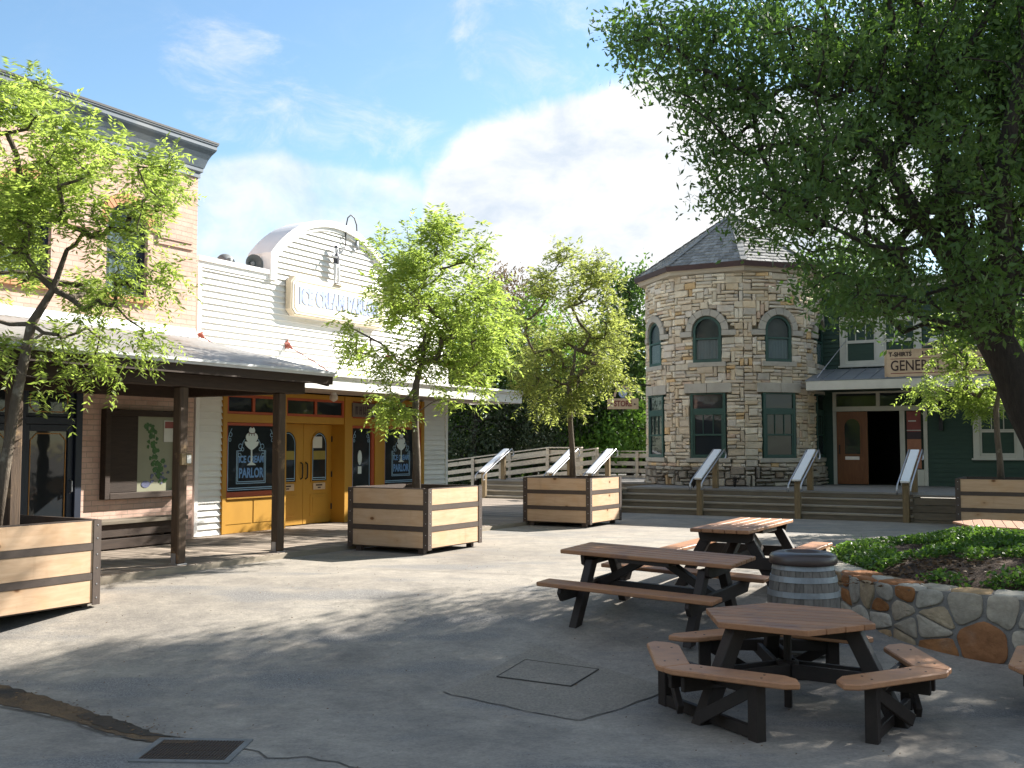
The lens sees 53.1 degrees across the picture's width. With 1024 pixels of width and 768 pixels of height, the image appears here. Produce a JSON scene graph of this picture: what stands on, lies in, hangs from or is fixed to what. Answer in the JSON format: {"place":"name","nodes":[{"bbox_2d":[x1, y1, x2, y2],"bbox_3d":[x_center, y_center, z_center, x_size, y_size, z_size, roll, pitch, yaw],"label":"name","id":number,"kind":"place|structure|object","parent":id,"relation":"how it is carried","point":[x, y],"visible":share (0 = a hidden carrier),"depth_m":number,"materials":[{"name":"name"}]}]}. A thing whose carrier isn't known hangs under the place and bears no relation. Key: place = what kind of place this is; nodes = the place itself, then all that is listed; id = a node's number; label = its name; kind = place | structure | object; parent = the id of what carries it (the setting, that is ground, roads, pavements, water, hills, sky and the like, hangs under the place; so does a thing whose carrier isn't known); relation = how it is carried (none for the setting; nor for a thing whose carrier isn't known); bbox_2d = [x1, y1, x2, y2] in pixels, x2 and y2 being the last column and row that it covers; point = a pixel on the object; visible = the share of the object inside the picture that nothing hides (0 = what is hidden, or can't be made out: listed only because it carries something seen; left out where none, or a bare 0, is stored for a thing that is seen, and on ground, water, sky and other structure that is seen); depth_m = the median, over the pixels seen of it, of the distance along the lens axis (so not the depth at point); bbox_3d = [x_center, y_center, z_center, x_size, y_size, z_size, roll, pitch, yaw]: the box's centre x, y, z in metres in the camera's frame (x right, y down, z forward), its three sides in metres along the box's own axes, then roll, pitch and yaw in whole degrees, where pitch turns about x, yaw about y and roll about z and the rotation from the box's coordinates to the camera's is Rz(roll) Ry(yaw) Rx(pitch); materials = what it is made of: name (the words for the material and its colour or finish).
{"place":"outdoors","nodes":[
{"label":"outdoors","id":0,"kind":"place"},
{"bbox_2d":[0,470,1023,767],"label":"ground","id":1,"kind":"structure","parent":0,"point":[222,666],"depth_m":9.73,"materials":[{"name":"concrete"}]},
{"bbox_2d":[0,515,101,617],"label":"planter box","id":2,"kind":"object","parent":1,"relation":"on","point":[49,562],"visible":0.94,"depth_m":11.19,"materials":[{"name":"brown wood"}]},
{"bbox_2d":[0,56,215,525],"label":"young tree","id":3,"kind":"object","parent":2,"relation":"in","point":[22,205],"visible":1,"depth_m":11.54,"materials":[{"name":"green plant"}]},
{"bbox_2d":[0,706,145,740],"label":"paving crack","id":4,"kind":"object","parent":1,"relation":"on","point":[79,724],"visible":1,"depth_m":8.19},
{"bbox_2d":[0,684,197,742],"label":"gutter silt","id":5,"kind":"object","parent":1,"relation":"on","point":[32,702],"visible":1,"depth_m":8.66,"materials":[{"name":"brown soil"}]},
{"bbox_2d":[77,712,182,737],"bbox_3d":[-3.062,2.703,8.072,1.263,0.002,0.246,-3,-4,38],"label":"gutter silt","id":6,"kind":"object","parent":1,"relation":"on","point":[105,721],"visible":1,"depth_m":8.14,"materials":[{"name":"brown soil"}]},
{"bbox_2d":[0,68,336,565],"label":"brick building","id":7,"kind":"structure","parent":1,"relation":"on","point":[55,470],"depth_m":15.76,"materials":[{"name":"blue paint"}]},
{"bbox_2d":[0,424,3,457],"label":"door","id":8,"kind":"structure","parent":7,"relation":"in","point":[1,425],"depth_m":14.86,"materials":[{"name":"black paint"}]},
{"bbox_2d":[0,186,48,278],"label":"arched window","id":9,"kind":"structure","parent":7,"relation":"in","point":[45,239],"depth_m":15.59,"materials":[{"name":"green glass"}]},
{"bbox_2d":[23,424,73,516],"bbox_3d":[-7.007,1.581,15.462,0.112,1.935,0.852,-2,-4,30],"label":"door","id":10,"kind":"structure","parent":7,"relation":"in","point":[48,461],"depth_m":15.51,"materials":[{"name":"blue paint"}]},
{"bbox_2d":[106,205,144,296],"bbox_3d":[-6.428,-2.199,16.908,0.100,1.511,0.814,-2,-4,30],"label":"arched window","id":11,"kind":"structure","parent":7,"relation":"in","point":[141,255],"depth_m":16.99,"materials":[{"name":"green glass"}]},
{"bbox_2d":[99,409,172,499],"bbox_3d":[-6.096,1.155,16.906,0.130,1.440,1.560,-2,-4,30],"label":"map board","id":12,"kind":"object","parent":7,"relation":"attached to","point":[136,453],"visible":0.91,"depth_m":16.77,"materials":[{"name":"wood"}]},
{"bbox_2d":[180,453,191,464],"bbox_3d":[-4.473,1.032,14.048,0.052,0.160,0.180,-2,-4,30],"label":"switch box","id":13,"kind":"object","parent":7,"relation":"attached to","point":[185,458],"visible":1,"depth_m":14.03,"materials":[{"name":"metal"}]},
{"bbox_2d":[128,737,252,763],"bbox_3d":[-2.330,2.681,7.471,0.720,0.032,0.580,0,-3,3],"label":"drain grate","id":14,"kind":"object","parent":1,"relation":"on","point":[214,750],"visible":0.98,"depth_m":7.45,"materials":[{"name":"grey metal"}]},
{"bbox_2d":[244,748,359,767],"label":"paving crack","id":15,"kind":"object","parent":1,"relation":"on","point":[299,756],"visible":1,"depth_m":7.29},
{"bbox_2d":[100,498,522,576],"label":"boardwalk","id":16,"kind":"structure","parent":1,"relation":"on","point":[234,546],"depth_m":16.75,"materials":[{"name":"grey wood"}]},
{"bbox_2d":[101,514,187,549],"bbox_3d":[-6.074,2.394,16.534,0.458,0.460,1.770,-2,-4,30],"label":"wall bench","id":17,"kind":"object","parent":16,"relation":"on","point":[126,526],"depth_m":16.34,"materials":[{"name":"brown wood"}]},
{"bbox_2d":[191,220,522,537],"bbox_3d":[-5.329,-0.118,23.498,7.460,6.420,9.730,-2,-4,30],"label":"ice cream parlor","id":18,"kind":"object","parent":1,"relation":"on","point":[333,452],"visible":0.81,"depth_m":20.77,"materials":[{"name":"white paint"}]},
{"bbox_2d":[217,254,234,261],"bbox_3d":[-5.469,-2.255,19.700,0.370,0.565,0.340,2,-4,-30],"label":"horn speaker","id":19,"kind":"object","parent":18,"relation":"on","point":[227,257],"visible":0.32,"depth_m":19.78},
{"bbox_2d":[226,422,272,497],"bbox_3d":[-4.962,1.440,19.518,0.095,1.397,1.420,-2,-4,30],"label":"shop window","id":20,"kind":"structure","parent":18,"relation":"in","point":[249,445],"depth_m":19.43,"materials":[{"name":"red glass"}]},
{"bbox_2d":[227,395,272,414],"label":"transom window","id":21,"kind":"structure","parent":18,"relation":"in","point":[254,405],"depth_m":19.52,"materials":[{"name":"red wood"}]},
{"bbox_2d":[246,254,262,267],"bbox_3d":[-5.116,-2.246,20.088,0.352,0.556,0.323,2,-4,-35],"label":"horn speaker","id":22,"kind":"object","parent":18,"relation":"on","point":[254,260],"visible":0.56,"depth_m":20.02},
{"bbox_2d":[285,424,303,525],"bbox_3d":[-4.536,1.839,20.784,0.115,2.065,0.896,-2,-4,30],"label":"door","id":23,"kind":"structure","parent":18,"relation":"in","point":[294,444],"depth_m":20.94,"materials":[{"name":"yellow paint"}]},
{"bbox_2d":[287,397,343,417],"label":"transom window","id":24,"kind":"structure","parent":18,"relation":"in","point":[295,406],"depth_m":21.07,"materials":[{"name":"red glass"}]},
{"bbox_2d":[302,424,332,523],"bbox_3d":[-4.084,1.886,21.566,0.115,2.065,0.896,-2,-4,30],"label":"door","id":25,"kind":"structure","parent":18,"relation":"in","point":[317,439],"depth_m":21.53,"materials":[{"name":"yellow paint"}]},
{"bbox_2d":[330,393,337,401],"bbox_3d":[-3.646,0.273,20.945,0.170,0.190,0.170,-2,-4,30],"label":"ceiling lamp","id":26,"kind":"object","parent":18,"relation":"attached to","point":[333,397],"visible":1,"depth_m":20.89,"materials":[{"name":"white glass"}]},
{"bbox_2d":[285,275,383,329],"bbox_3d":[-3.678,-1.692,21.660,0.162,0.800,3.060,-2,-4,30],"label":"parlor sign","id":27,"kind":"object","parent":18,"relation":"attached to","point":[308,298],"visible":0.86,"depth_m":21.22,"materials":[{"name":"white wood"}]},
{"bbox_2d":[332,245,343,285],"bbox_3d":[-3.690,-2.505,21.617,0.181,0.857,0.327,-2,-4,30],"label":"statue","id":28,"kind":"object","parent":27,"relation":"on","point":[336,259],"visible":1,"depth_m":21.59,"materials":[{"name":"white paint"}]},
{"bbox_2d":[339,215,358,251],"bbox_3d":[-3.530,-3.238,22.102,0.067,0.887,0.680,-2,-4,28],"label":"hooked rod","id":29,"kind":"object","parent":18,"relation":"attached to","point":[356,243],"visible":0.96,"depth_m":22.27,"materials":[{"name":"black metal"}]},
{"bbox_2d":[352,426,373,485],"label":"shop window","id":30,"kind":"structure","parent":18,"relation":"in","point":[362,442],"depth_m":22.42,"materials":[{"name":"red glass"}]},
{"bbox_2d":[353,401,420,420],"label":"transom window","id":31,"kind":"structure","parent":18,"relation":"in","point":[407,406],"depth_m":22.72,"materials":[{"name":"red wood"}]},
{"bbox_2d":[384,427,420,484],"bbox_3d":[-2.532,1.691,23.644,0.170,1.395,1.430,-2,-4,30],"label":"shop window","id":32,"kind":"structure","parent":18,"relation":"in","point":[398,452],"depth_m":23.57,"materials":[{"name":"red glass"}]},
{"bbox_2d":[100,506,651,584],"bbox_3d":[-5.190,3.247,21.137,8.655,0.677,24.700,-2,-4,30],"label":"boardwalk edge","id":33,"kind":"object","parent":1,"relation":"on","point":[104,580],"depth_m":14.62,"materials":[{"name":"grey concrete"}]},
{"bbox_2d":[347,484,481,554],"bbox_3d":[-1.600,2.250,17.075,1.610,1.095,1.610,-2,-4,30],"label":"planter box","id":34,"kind":"object","parent":1,"relation":"on","point":[424,518],"visible":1,"depth_m":16.48,"materials":[{"name":"brown wood"}]},
{"bbox_2d":[321,201,532,487],"bbox_3d":[-1.443,-0.564,17.215,3.662,4.913,3.076,0,-3,0],"label":"young tree","id":35,"kind":"object","parent":34,"relation":"in","point":[416,303],"visible":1,"depth_m":16.97,"materials":[{"name":"green plant"}]},
{"bbox_2d":[448,293,515,445],"bbox_3d":[-2.552,0.226,40.728,5.914,8.289,5.908,0,-3,0],"label":"woodland tree","id":36,"kind":"object","parent":1,"relation":"on","point":[465,414],"visible":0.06,"depth_m":39.34,"materials":[{"name":"green plant"}]},
{"bbox_2d":[448,349,566,484],"bbox_3d":[-0.783,1.220,38.221,6.564,6.059,5.281,0,-3,0],"label":"cedar tree","id":37,"kind":"object","parent":1,"relation":"on","point":[473,442],"visible":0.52,"depth_m":37.96,"materials":[{"name":"green plant"}]},
{"bbox_2d":[459,260,558,445],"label":"woodland tree","id":38,"kind":"object","parent":1,"relation":"on","point":[506,279],"visible":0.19,"depth_m":41.17,"materials":[{"name":"green plant"}]},
{"bbox_2d":[7,536,1015,767],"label":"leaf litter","id":39,"kind":"object","parent":1,"relation":"on","point":[299,679],"visible":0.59,"depth_m":8.65,"materials":[{"name":"brown plant"}]},
{"bbox_2d":[448,447,582,484],"bbox_3d":[-0.172,3.179,34.832,5.775,2.070,0.230,-2,-4,30],"label":"ramp fence","id":40,"kind":"object","parent":1,"relation":"on","point":[472,462],"visible":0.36,"depth_m":35.19,"materials":[{"name":"brown wood"}]},
{"bbox_2d":[448,281,594,474],"bbox_3d":[0.299,0.087,40.026,7.201,8.480,5.568,0,-3,0],"label":"woodland tree","id":41,"kind":"object","parent":1,"relation":"on","point":[543,322],"visible":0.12,"depth_m":39.10,"materials":[{"name":"green plant"}]},
{"bbox_2d":[316,566,766,596],"bbox_3d":[0.302,2.555,13.296,6.817,0.104,0.285,-1,-4,22],"label":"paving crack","id":42,"kind":"object","parent":1,"relation":"on","point":[553,576],"visible":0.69,"depth_m":13.43,"materials":[{"name":"grey concrete"}]},
{"bbox_2d":[448,355,645,484],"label":"woodland","id":43,"kind":"object","parent":1,"relation":"on","point":[544,472],"depth_m":45.21,"materials":[{"name":"green plant"}]},
{"bbox_2d":[499,448,598,484],"bbox_3d":[1.166,3.093,33.242,3.690,2.049,0.215,-2,-4,30],"label":"ramp fence","id":44,"kind":"object","parent":1,"relation":"on","point":[548,459],"visible":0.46,"depth_m":33.27,"materials":[{"name":"brown wood"}]},
{"bbox_2d":[444,645,657,720],"bbox_3d":[0.325,2.683,9.262,1.697,0.197,1.539,-3,-5,44],"label":"paving patch","id":45,"kind":"object","parent":1,"relation":"on","point":[603,689],"visible":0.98,"depth_m":9.15,"materials":[{"name":"concrete"}]},
{"bbox_2d":[496,659,598,686],"bbox_3d":[0.340,2.707,9.614,0.834,0.097,0.545,-1,-4,21],"label":"service cover","id":46,"kind":"object","parent":45,"relation":"on","point":[547,672],"visible":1,"depth_m":9.62,"materials":[{"name":"concrete"}]},
{"bbox_2d":[443,691,657,719],"bbox_3d":[0.423,2.725,8.742,2.072,0.041,0.913,0,-3,0],"label":"paving crack","id":47,"kind":"object","parent":45,"relation":"on","point":[558,716],"visible":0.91,"depth_m":8.69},
{"bbox_2d":[523,475,621,527],"bbox_3d":[1.330,2.569,22.335,1.610,1.095,1.610,-2,-4,30],"label":"planter box","id":48,"kind":"object","parent":1,"relation":"on","point":[585,501],"visible":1,"depth_m":21.73,"materials":[{"name":"beige wood"}]},
{"bbox_2d":[500,234,649,477],"bbox_3d":[1.236,-0.507,22.645,3.493,5.457,2.857,0,-3,0],"label":"young tree","id":49,"kind":"object","parent":48,"relation":"in","point":[595,277],"visible":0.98,"depth_m":22.24,"materials":[{"name":"green plant"}]},
{"bbox_2d":[506,334,645,460],"bbox_3d":[2.110,1.189,36.868,5.475,5.904,4.832,-2,-4,33],"label":"cedar tree","id":50,"kind":"object","parent":1,"relation":"on","point":[552,437],"visible":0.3,"depth_m":36.60,"materials":[{"name":"green plant"}]},
{"bbox_2d":[551,377,617,467],"bbox_3d":[2.670,1.916,37.315,3.054,4.497,3.038,-3,-5,44],"label":"round shrub","id":51,"kind":"object","parent":1,"relation":"on","point":[581,443],"visible":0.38,"depth_m":36.76,"materials":[{"name":"green plant"}]},
{"bbox_2d":[545,322,645,458],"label":"woodland tree","id":52,"kind":"object","parent":1,"relation":"on","point":[605,410],"visible":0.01,"depth_m":42.63,"materials":[{"name":"green plant"}]},
{"bbox_2d":[575,370,646,475],"bbox_3d":[3.994,1.762,37.017,3.604,4.768,4.403,0,-3,0],"label":"round shrub","id":53,"kind":"object","parent":1,"relation":"on","point":[621,441],"visible":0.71,"depth_m":36.12,"materials":[{"name":"green plant"}]},
{"bbox_2d":[576,248,656,474],"bbox_3d":[4.378,-0.431,38.129,4.582,9.284,4.029,1,-4,-15],"label":"woodland tree","id":54,"kind":"object","parent":1,"relation":"on","point":[630,295],"visible":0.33,"depth_m":37.62,"materials":[{"name":"green plant"}]},
{"bbox_2d":[592,451,646,477],"bbox_3d":[5.032,3.247,34.884,5.006,1.940,0.215,-2,-4,28],"label":"ramp fence","id":55,"kind":"object","parent":1,"relation":"on","point":[636,463],"visible":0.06,"depth_m":35.46,"materials":[{"name":"brown wood"}]},
{"bbox_2d":[536,542,768,647],"bbox_3d":[1.570,2.243,11.169,2.000,0.805,1.740,-1,-1,33],"label":"picnic table","id":56,"kind":"object","parent":1,"relation":"on","point":[625,561],"visible":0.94,"depth_m":10.97,"materials":[{"name":"brown wood"}]},
{"bbox_2d":[479,474,955,523],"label":"wooden platform","id":57,"kind":"structure","parent":1,"relation":"on","point":[639,495],"depth_m":24.98,"materials":[{"name":"wood"}]},
{"bbox_2d":[475,448,513,497],"bbox_3d":[-0.546,2.897,32.660,0.330,1.690,1.937,-2,-4,30],"label":"stair handrail","id":58,"kind":"object","parent":57,"relation":"on","point":[492,462],"visible":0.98,"depth_m":32.50,"materials":[{"name":"silver metal"}]},
{"bbox_2d":[543,449,579,475],"bbox_3d":[1.532,2.824,31.462,0.330,1.690,1.937,-2,-4,30],"label":"stair handrail","id":59,"kind":"object","parent":57,"relation":"on","point":[559,463],"visible":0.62,"depth_m":31.39,"materials":[{"name":"white metal"}]},
{"bbox_2d":[583,448,617,475],"bbox_3d":[2.658,2.785,30.813,0.330,1.690,1.937,-2,-4,30],"label":"stair handrail","id":60,"kind":"object","parent":57,"relation":"on","point":[599,462],"visible":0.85,"depth_m":30.99,"materials":[{"name":"white metal"}]},
{"bbox_2d":[684,473,695,487],"bbox_3d":[4.639,2.485,26.687,0.649,0.438,0.276,-2,-4,34],"label":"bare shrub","id":61,"kind":"object","parent":57,"relation":"on","point":[693,483],"visible":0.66,"depth_m":26.63,"materials":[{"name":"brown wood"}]},
{"bbox_2d":[689,449,726,515],"bbox_3d":[4.955,2.481,25.801,0.330,1.690,1.937,-2,-4,30],"label":"stair handrail","id":62,"kind":"object","parent":57,"relation":"on","point":[703,471],"visible":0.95,"depth_m":25.61,"materials":[{"name":"grey metal"}]},
{"bbox_2d":[634,213,828,486],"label":"stone tower","id":63,"kind":"structure","parent":57,"relation":"on","point":[734,355],"depth_m":27.89,"materials":[{"name":"beige stone"}]},
{"bbox_2d":[607,383,650,408],"bbox_3d":[3.366,0.346,28.654,1.749,0.738,0.566,2,-4,-31],"label":"hanging sign","id":64,"kind":"object","parent":63,"relation":"attached to","point":[621,403],"visible":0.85,"depth_m":28.40,"materials":[{"name":"beige wood"}]},
{"bbox_2d":[646,385,667,461],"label":"lower window","id":65,"kind":"structure","parent":63,"relation":"in","point":[656,394],"depth_m":29.22,"materials":[{"name":"teal glass"}]},
{"bbox_2d":[645,316,670,371],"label":"upper window","id":66,"kind":"structure","parent":63,"relation":"in","point":[655,361],"depth_m":29.41,"materials":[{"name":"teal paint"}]},
{"bbox_2d":[680,309,735,367],"bbox_3d":[5.334,-1.251,27.960,1.584,1.582,0.253,-2,-4,28],"label":"upper window","id":67,"kind":"structure","parent":63,"relation":"in","point":[709,350],"depth_m":27.92,"materials":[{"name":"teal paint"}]},
{"bbox_2d":[684,383,731,462],"bbox_3d":[5.323,1.055,27.806,1.327,2.140,0.220,-2,-4,28],"label":"lower window","id":68,"kind":"structure","parent":63,"relation":"in","point":[707,400],"depth_m":27.80,"materials":[{"name":"glass"}]},
{"bbox_2d":[751,308,802,366],"bbox_3d":[7.208,-1.263,27.772,1.584,1.582,0.253,1,-4,-17],"label":"upper window","id":69,"kind":"structure","parent":63,"relation":"in","point":[775,347],"depth_m":27.74,"materials":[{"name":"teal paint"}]},
{"bbox_2d":[757,383,800,462],"bbox_3d":[7.210,1.043,27.611,1.327,2.140,0.220,1,-4,-17],"label":"lower window","id":70,"kind":"structure","parent":63,"relation":"in","point":[778,399],"depth_m":27.60,"materials":[{"name":"glass"}]},
{"bbox_2d":[811,314,824,369],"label":"upper window","id":71,"kind":"structure","parent":63,"relation":"in","point":[819,365],"depth_m":28.96,"materials":[{"name":"grey paint"}]},
{"bbox_2d":[812,391,826,461],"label":"lower window","id":72,"kind":"structure","parent":63,"relation":"in","point":[819,395],"depth_m":28.71,"materials":[{"name":"teal paint"}]},
{"bbox_2d":[728,475,740,486],"bbox_3d":[5.889,2.578,27.194,0.392,0.319,0.370,-3,-5,40],"label":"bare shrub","id":73,"kind":"object","parent":57,"relation":"on","point":[735,480],"visible":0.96,"depth_m":27.09,"materials":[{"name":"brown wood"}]},
{"bbox_2d":[787,449,820,518],"bbox_3d":[7.034,2.408,24.603,0.330,1.690,1.937,-2,-4,30],"label":"stair handrail","id":74,"kind":"object","parent":57,"relation":"on","point":[805,462],"visible":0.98,"depth_m":24.31,"materials":[{"name":"silver metal"}]},
{"bbox_2d":[896,449,923,522],"bbox_3d":[9.112,2.336,23.405,0.330,1.690,1.937,-2,-4,30],"label":"stair handrail","id":75,"kind":"object","parent":57,"relation":"on","point":[910,471],"visible":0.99,"depth_m":23.02,"materials":[{"name":"grey metal"}]},
{"bbox_2d":[805,274,1023,486],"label":"general store","id":76,"kind":"structure","parent":57,"relation":"on","point":[865,431],"depth_m":28.23,"materials":[{"name":"green wood"}]},
{"bbox_2d":[836,411,868,483],"bbox_3d":[9.517,1.784,28.643,0.840,2.025,0.108,-2,-4,30],"label":"door","id":77,"kind":"structure","parent":76,"relation":"in","point":[852,427],"depth_m":28.64,"materials":[{"name":"brown wood"}]},
{"bbox_2d":[838,314,921,367],"bbox_3d":[10.258,-1.201,28.528,2.260,1.430,0.230,-2,-4,30],"label":"sash window","id":78,"kind":"structure","parent":76,"relation":"in","point":[878,361],"depth_m":28.55,"materials":[{"name":"white wood"}]},
{"bbox_2d":[906,411,921,468],"bbox_3d":[10.966,1.523,27.929,0.360,1.560,0.008,-2,-4,30],"label":"poster","id":79,"kind":"object","parent":76,"relation":"attached to","point":[913,431],"visible":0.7,"depth_m":27.93,"materials":[{"name":"paper"}]},
{"bbox_2d":[884,347,989,376],"bbox_3d":[10.786,-0.565,26.041,2.500,0.710,0.075,-2,-4,30],"label":"store sign","id":80,"kind":"object","parent":76,"relation":"attached to","point":[903,363],"visible":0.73,"depth_m":26.27,"materials":[{"name":"beige wood"}]},
{"bbox_2d":[972,403,1023,459],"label":"sash window","id":81,"kind":"structure","parent":76,"relation":"in","point":[1018,454],"depth_m":26.95,"materials":[{"name":"white wood"}]},
{"bbox_2d":[660,517,831,585],"bbox_3d":[2.950,2.173,12.990,1.740,0.805,2.000,-2,-4,30],"label":"picnic table","id":82,"kind":"object","parent":1,"relation":"on","point":[735,533],"visible":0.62,"depth_m":12.65,"materials":[{"name":"brown wood"}]},
{"bbox_2d":[647,603,951,744],"bbox_3d":[2.333,2.381,8.703,2.312,0.835,2.452,0,-3,3],"label":"hexagonal table","id":83,"kind":"object","parent":1,"relation":"on","point":[910,676],"visible":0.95,"depth_m":8.28,"materials":[{"name":"brown wood"}]},
{"bbox_2d":[767,549,840,655],"bbox_3d":[2.930,2.178,10.287,0.721,0.990,0.721,0,-3,0],"label":"barrel","id":84,"kind":"object","parent":1,"relation":"on","point":[806,577],"visible":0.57,"depth_m":10.03,"materials":[{"name":"grey wood"}]},
{"bbox_2d":[795,230,933,276],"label":"woodland tree","id":85,"kind":"object","parent":1,"relation":"on","point":[856,258],"visible":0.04,"depth_m":41.97,"materials":[{"name":"green plant"}]},
{"bbox_2d":[826,546,1023,663],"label":"stone retaining wall","id":86,"kind":"structure","parent":1,"relation":"on","point":[983,625],"depth_m":10.24,"materials":[{"name":"grey stone"}]},
{"bbox_2d":[849,539,1023,590],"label":"soil","id":87,"kind":"structure","parent":86,"relation":"in","point":[978,575],"depth_m":11.08,"materials":[{"name":"brown soil"}]},
{"bbox_2d":[586,0,1023,448],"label":"shade tree","id":88,"kind":"object","parent":87,"relation":"on","point":[927,110],"visible":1,"depth_m":12.62,"materials":[{"name":"green plant"}]},
{"bbox_2d":[850,535,884,552],"bbox_3d":[4.517,2.013,13.001,0.678,0.264,0.473,2,-4,-27],"label":"grass tuft","id":89,"kind":"object","parent":87,"relation":"on","point":[862,543],"visible":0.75,"depth_m":12.99,"materials":[{"name":"green plant"}]},
{"bbox_2d":[830,524,1023,590],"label":"ground cover","id":90,"kind":"object","parent":87,"relation":"on","point":[989,539],"visible":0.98,"depth_m":12.10,"materials":[{"name":"green plant"}]},
{"bbox_2d":[838,543,1023,591],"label":"dead leaves","id":91,"kind":"object","parent":87,"relation":"on","point":[949,560],"visible":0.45,"depth_m":11.29,"materials":[{"name":"brown plant"}]},
{"bbox_2d":[953,519,1023,529],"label":"hexagonal table","id":92,"kind":"object","parent":1,"relation":"on","point":[1011,525],"visible":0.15,"depth_m":16.04,"materials":[{"name":"brown wood"}]},
{"bbox_2d":[955,476,1023,527],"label":"planter box","id":93,"kind":"object","parent":1,"relation":"on","point":[989,498],"visible":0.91,"depth_m":20.80,"materials":[{"name":"beige wood"}]},
{"bbox_2d":[892,311,1023,478],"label":"young tree","id":94,"kind":"object","parent":93,"relation":"in","point":[977,397],"visible":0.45,"depth_m":21.76,"materials":[{"name":"green plant"}]},
{"bbox_2d":[1008,645,1023,685],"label":"hexagonal table","id":95,"kind":"object","parent":1,"relation":"on","point":[1016,663],"visible":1,"depth_m":8.40,"materials":[{"name":"brown wood"}]},
{"bbox_2d":[0,0,1023,417],"label":"sky","id":96,"kind":"structure","parent":0,"point":[502,113],"materials":[{"name":"blue"}]},
{"bbox_2d":[922,335,948,347],"bbox_3d":[10.790,-1.089,26.079,0.680,0.320,0.468,-2,-4,30],"label":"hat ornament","id":97,"kind":"object","parent":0,"point":[930,341],"visible":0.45,"depth_m":26.01,"materials":[{"name":"white"}]}
]}

